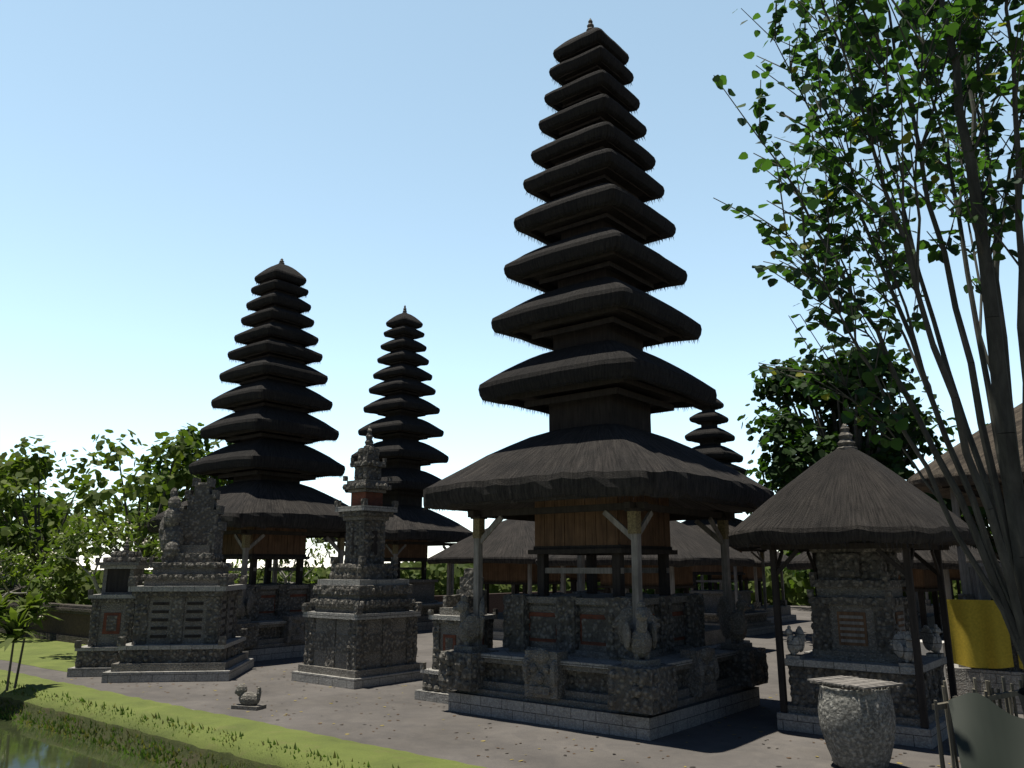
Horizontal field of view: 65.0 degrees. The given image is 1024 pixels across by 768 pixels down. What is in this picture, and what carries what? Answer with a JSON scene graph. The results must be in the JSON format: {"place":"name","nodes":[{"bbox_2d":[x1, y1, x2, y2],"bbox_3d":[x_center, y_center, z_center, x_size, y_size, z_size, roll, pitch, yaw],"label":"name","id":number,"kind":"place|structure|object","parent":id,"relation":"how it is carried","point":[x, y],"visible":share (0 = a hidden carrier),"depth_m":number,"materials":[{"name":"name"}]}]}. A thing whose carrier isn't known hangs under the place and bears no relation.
{"place":"outdoors","nodes":[
{"label":"outdoors","id":0,"kind":"place"},
{"bbox_2d":[0,635,83,671],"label":"lawn","id":1,"kind":"structure","parent":0,"point":[51,654],"depth_m":25.89,"materials":[{"name":"green plant"}]},
{"bbox_2d":[0,717,169,767],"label":"moat water","id":2,"kind":"structure","parent":0,"point":[24,746],"depth_m":14.20,"materials":[{"name":"green liquid"}]},
{"bbox_2d":[0,669,485,767],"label":"bank grass","id":3,"kind":"structure","parent":0,"point":[257,732],"depth_m":13.86,"materials":[{"name":"green plant"}]},
{"bbox_2d":[0,570,1023,767],"bbox_3d":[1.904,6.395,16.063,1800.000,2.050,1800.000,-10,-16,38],"label":"ground","id":4,"kind":"structure","parent":0,"point":[417,728],"depth_m":14.10,"materials":[{"name":"grey concrete"}]},
{"bbox_2d":[0,588,61,690],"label":"cordyline shrub","id":5,"kind":"object","parent":4,"relation":"on","point":[29,606],"visible":1,"depth_m":18.37,"materials":[{"name":"green plant"}]},
{"bbox_2d":[0,543,66,620],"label":"bush","id":6,"kind":"object","parent":4,"relation":"on","point":[20,568],"visible":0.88,"depth_m":30.93,"materials":[{"name":"green plant"}]},
{"bbox_2d":[0,458,76,585],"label":"tree","id":7,"kind":"object","parent":4,"relation":"on","point":[44,506],"visible":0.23,"depth_m":45.79,"materials":[{"name":"green plant"}]},
{"bbox_2d":[0,519,92,600],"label":"tree","id":8,"kind":"object","parent":4,"relation":"on","point":[61,573],"visible":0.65,"depth_m":38.49,"materials":[{"name":"green plant"}]},
{"bbox_2d":[0,463,99,594],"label":"tree","id":9,"kind":"object","parent":4,"relation":"on","point":[59,494],"visible":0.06,"depth_m":52.71,"materials":[{"name":"green plant"}]},
{"bbox_2d":[0,435,130,573],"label":"tree","id":10,"kind":"object","parent":4,"relation":"on","point":[35,468],"visible":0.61,"depth_m":42.59,"materials":[{"name":"green plant"}]},
{"bbox_2d":[36,511,162,593],"bbox_3d":[-12.550,6.349,25.555,5.212,4.699,3.354,1,-13,-6],"label":"frangipani","id":11,"kind":"object","parent":4,"relation":"on","point":[79,539],"visible":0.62,"depth_m":25.50,"materials":[{"name":"green plant"}]},
{"bbox_2d":[67,540,153,676],"bbox_3d":[-10.619,5.997,21.805,1.691,3.478,1.691,1,-13,-6],"label":"tugu shrine","id":12,"kind":"object","parent":4,"relation":"on","point":[112,614],"visible":0.61,"depth_m":21.23,"materials":[{"name":"stone"}]},
{"bbox_2d":[56,429,227,584],"bbox_3d":[-17.566,6.530,36.801,7.971,9.319,8.475,-1,-13,4],"label":"tree","id":13,"kind":"object","parent":4,"relation":"on","point":[179,478],"visible":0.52,"depth_m":36.42,"materials":[{"name":"green plant"}]},
{"bbox_2d":[119,450,222,537],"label":"tree","id":14,"kind":"object","parent":4,"relation":"on","point":[153,502],"visible":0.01,"depth_m":50.89,"materials":[{"name":"green plant"}]},
{"bbox_2d":[119,422,234,530],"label":"tree","id":15,"kind":"object","parent":4,"relation":"on","point":[197,438],"visible":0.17,"depth_m":41.33,"materials":[{"name":"green plant"}]},
{"bbox_2d":[101,478,253,682],"bbox_3d":[-8.630,5.090,21.679,3.006,5.191,3.005,1,-13,-6],"label":"stone shrine","id":16,"kind":"object","parent":4,"relation":"on","point":[188,592],"visible":1,"depth_m":20.54,"materials":[{"name":"stone"}]},
{"bbox_2d":[147,258,348,661],"bbox_3d":[-8.452,2.112,27.987,5.595,13.800,5.583,-10,-16,38],"label":"pagoda","id":17,"kind":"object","parent":4,"relation":"on","point":[268,462],"visible":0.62,"depth_m":26.86,"materials":[{"name":"stone"}]},
{"bbox_2d":[231,683,266,710],"bbox_3d":[-5.262,6.225,16.035,0.660,0.470,0.320,-4,-14,19],"label":"stone statue","id":18,"kind":"object","parent":4,"relation":"on","point":[249,700],"visible":1,"depth_m":15.92,"materials":[{"name":"grey stone"}]},
{"bbox_2d":[229,537,336,583],"bbox_3d":[-8.865,7.499,31.749,5.576,5.196,5.394,-10,-16,38],"label":"tree","id":19,"kind":"object","parent":4,"relation":"on","point":[288,574],"visible":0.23,"depth_m":32.00,"materials":[{"name":"green plant"}]},
{"bbox_2d":[0,589,646,644],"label":"perimeter wall","id":20,"kind":"structure","parent":4,"relation":"on","point":[72,625],"depth_m":30.69,"materials":[{"name":"stone"}]},
{"bbox_2d":[291,426,422,688],"bbox_3d":[-3.807,4.260,20.806,2.366,6.420,2.368,-10,-16,38],"label":"stone shrine","id":21,"kind":"object","parent":4,"relation":"on","point":[361,630],"visible":1,"depth_m":19.98,"materials":[{"name":"stone"}]},
{"bbox_2d":[318,305,472,630],"bbox_3d":[-5.443,3.657,39.157,5.592,15.750,5.569,-10,-16,38],"label":"pagoda","id":22,"kind":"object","parent":4,"relation":"on","point":[413,531],"visible":0.78,"depth_m":38.29,"materials":[{"name":"stone"}]},
{"bbox_2d":[414,568,497,703],"bbox_3d":[-1.064,5.404,17.500,1.439,2.721,1.439,-10,-16,38],"label":"stone shrine","id":23,"kind":"object","parent":4,"relation":"on","point":[446,621],"visible":0.37,"depth_m":17.27,"materials":[{"name":"stone"}]},
{"bbox_2d":[0,562,961,605],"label":"distant foliage","id":24,"kind":"object","parent":4,"relation":"on","point":[439,573],"visible":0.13,"depth_m":60.47,"materials":[{"name":"green plant"}]},
{"bbox_2d":[427,519,560,639],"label":"pavilion","id":25,"kind":"structure","parent":4,"relation":"on","point":[508,559],"depth_m":32.82,"materials":[{"name":"plant"}]},
{"bbox_2d":[70,646,959,767],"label":"leaf litter","id":26,"kind":"object","parent":4,"relation":"on","point":[516,726],"visible":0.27,"depth_m":14.15,"materials":[{"name":"brown plant"}]},
{"bbox_2d":[560,566,611,592],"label":"pavilion","id":27,"kind":"structure","parent":4,"relation":"on","point":[567,575],"depth_m":51.46,"materials":[{"name":"wood"}]},
{"bbox_2d":[423,18,773,740],"bbox_3d":[1.900,-1.210,17.794,5.582,15.750,5.571,-10,-16,38],"label":"pagoda","id":28,"kind":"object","parent":4,"relation":"on","point":[595,470],"visible":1,"depth_m":16.14,"materials":[{"name":"stone"}]},
{"bbox_2d":[567,566,655,593],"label":"pavilion","id":29,"kind":"structure","parent":4,"relation":"on","point":[573,577],"depth_m":39.37,"materials":[{"name":"wood"}]},
{"bbox_2d":[535,521,754,646],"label":"pavilion","id":30,"kind":"structure","parent":4,"relation":"on","point":[693,547],"depth_m":26.31,"materials":[{"name":"stone"}]},
{"bbox_2d":[630,569,770,593],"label":"tree","id":31,"kind":"object","parent":4,"relation":"on","point":[677,591],"visible":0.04,"depth_m":48.60,"materials":[{"name":"green plant"}]},
{"bbox_2d":[681,399,774,636],"bbox_3d":[8.997,5.581,35.822,4.473,10.516,4.459,-10,-16,38],"label":"pagoda","id":32,"kind":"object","parent":4,"relation":"on","point":[709,436],"visible":0.28,"depth_m":35.11,"materials":[{"name":"stone"}]},
{"bbox_2d":[691,550,796,622],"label":"pavilion","id":33,"kind":"structure","parent":4,"relation":"on","point":[754,573],"depth_m":41.41,"materials":[{"name":"wood"}]},
{"bbox_2d":[737,331,957,552],"bbox_3d":[13.405,4.016,32.407,9.031,12.295,7.385,-2,-13,7],"label":"tree","id":34,"kind":"object","parent":4,"relation":"on","point":[796,453],"visible":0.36,"depth_m":31.68,"materials":[{"name":"green plant"}]},
{"bbox_2d":[728,424,975,748],"bbox_3d":[6.309,3.381,14.671,3.621,5.410,3.634,-10,-16,38],"label":"thatched shrine","id":35,"kind":"object","parent":4,"relation":"on","point":[850,517],"visible":0.88,"depth_m":13.90,"materials":[{"name":"stone"}]},
{"bbox_2d":[807,675,903,767],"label":"stone pedestal","id":36,"kind":"object","parent":4,"relation":"on","point":[857,720],"visible":1,"depth_m":11.07,"materials":[{"name":"grey stone"}]},
{"bbox_2d":[778,550,938,595],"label":"tree","id":37,"kind":"object","parent":4,"relation":"on","point":[798,579],"visible":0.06,"depth_m":53.16,"materials":[{"name":"green plant"}]},
{"bbox_2d":[712,0,1023,712],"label":"tree","id":38,"kind":"object","parent":4,"relation":"on","point":[962,31],"visible":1,"depth_m":4.79,"materials":[{"name":"green plant"}]},
{"bbox_2d":[786,545,1000,653],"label":"pavilion","id":39,"kind":"structure","parent":4,"relation":"on","point":[924,578],"depth_m":23.15,"materials":[{"name":"plant"}]},
{"bbox_2d":[915,592,942,631],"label":"pavilion","id":40,"kind":"structure","parent":4,"relation":"on","point":[931,620],"depth_m":32.77,"materials":[{"name":"stone"}]},
{"bbox_2d":[925,569,992,612],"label":"pavilion","id":41,"kind":"structure","parent":4,"relation":"on","point":[954,574],"depth_m":43.06,"materials":[{"name":"wood"}]},
{"bbox_2d":[928,423,999,559],"bbox_3d":[19.791,5.734,31.536,6.814,8.553,7.286,-10,-16,38],"label":"tree","id":42,"kind":"object","parent":4,"relation":"on","point":[984,516],"visible":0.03,"depth_m":31.08,"materials":[{"name":"green plant"}]},
{"bbox_2d":[908,403,1023,713],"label":"bale","id":43,"kind":"object","parent":4,"relation":"on","point":[973,586],"visible":0.34,"depth_m":16.62,"materials":[{"name":"stone"}]},
{"bbox_2d":[946,599,1022,668],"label":"yellow cloth","id":44,"kind":"object","parent":43,"relation":"attached to","point":[980,635],"visible":0.68,"depth_m":16.03,"materials":[{"name":"yellow fabric"}]},
{"bbox_2d":[931,674,1023,767],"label":"bamboo fence","id":45,"kind":"object","parent":4,"relation":"on","point":[992,696],"visible":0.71,"depth_m":4.80,"materials":[{"name":"grey wood"}]},
{"bbox_2d":[948,693,1023,767],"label":"tarpaulin","id":46,"kind":"object","parent":4,"relation":"on","point":[989,733],"visible":1,"depth_m":3.73,"materials":[{"name":"grey fabric"}]},
{"bbox_2d":[0,0,1023,709],"label":"sky","id":47,"kind":"structure","parent":0,"point":[158,157],"materials":[{"name":"blue"}]},
{"bbox_2d":[920,640,946,677],"bbox_3d":[10.681,7.191,21.129,1.400,0.850,0.800,-10,-16,38],"label":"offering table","id":48,"kind":"object","parent":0,"point":[924,650],"visible":0.2,"depth_m":20.61,"materials":[{"name":"grey stone"}]}
]}

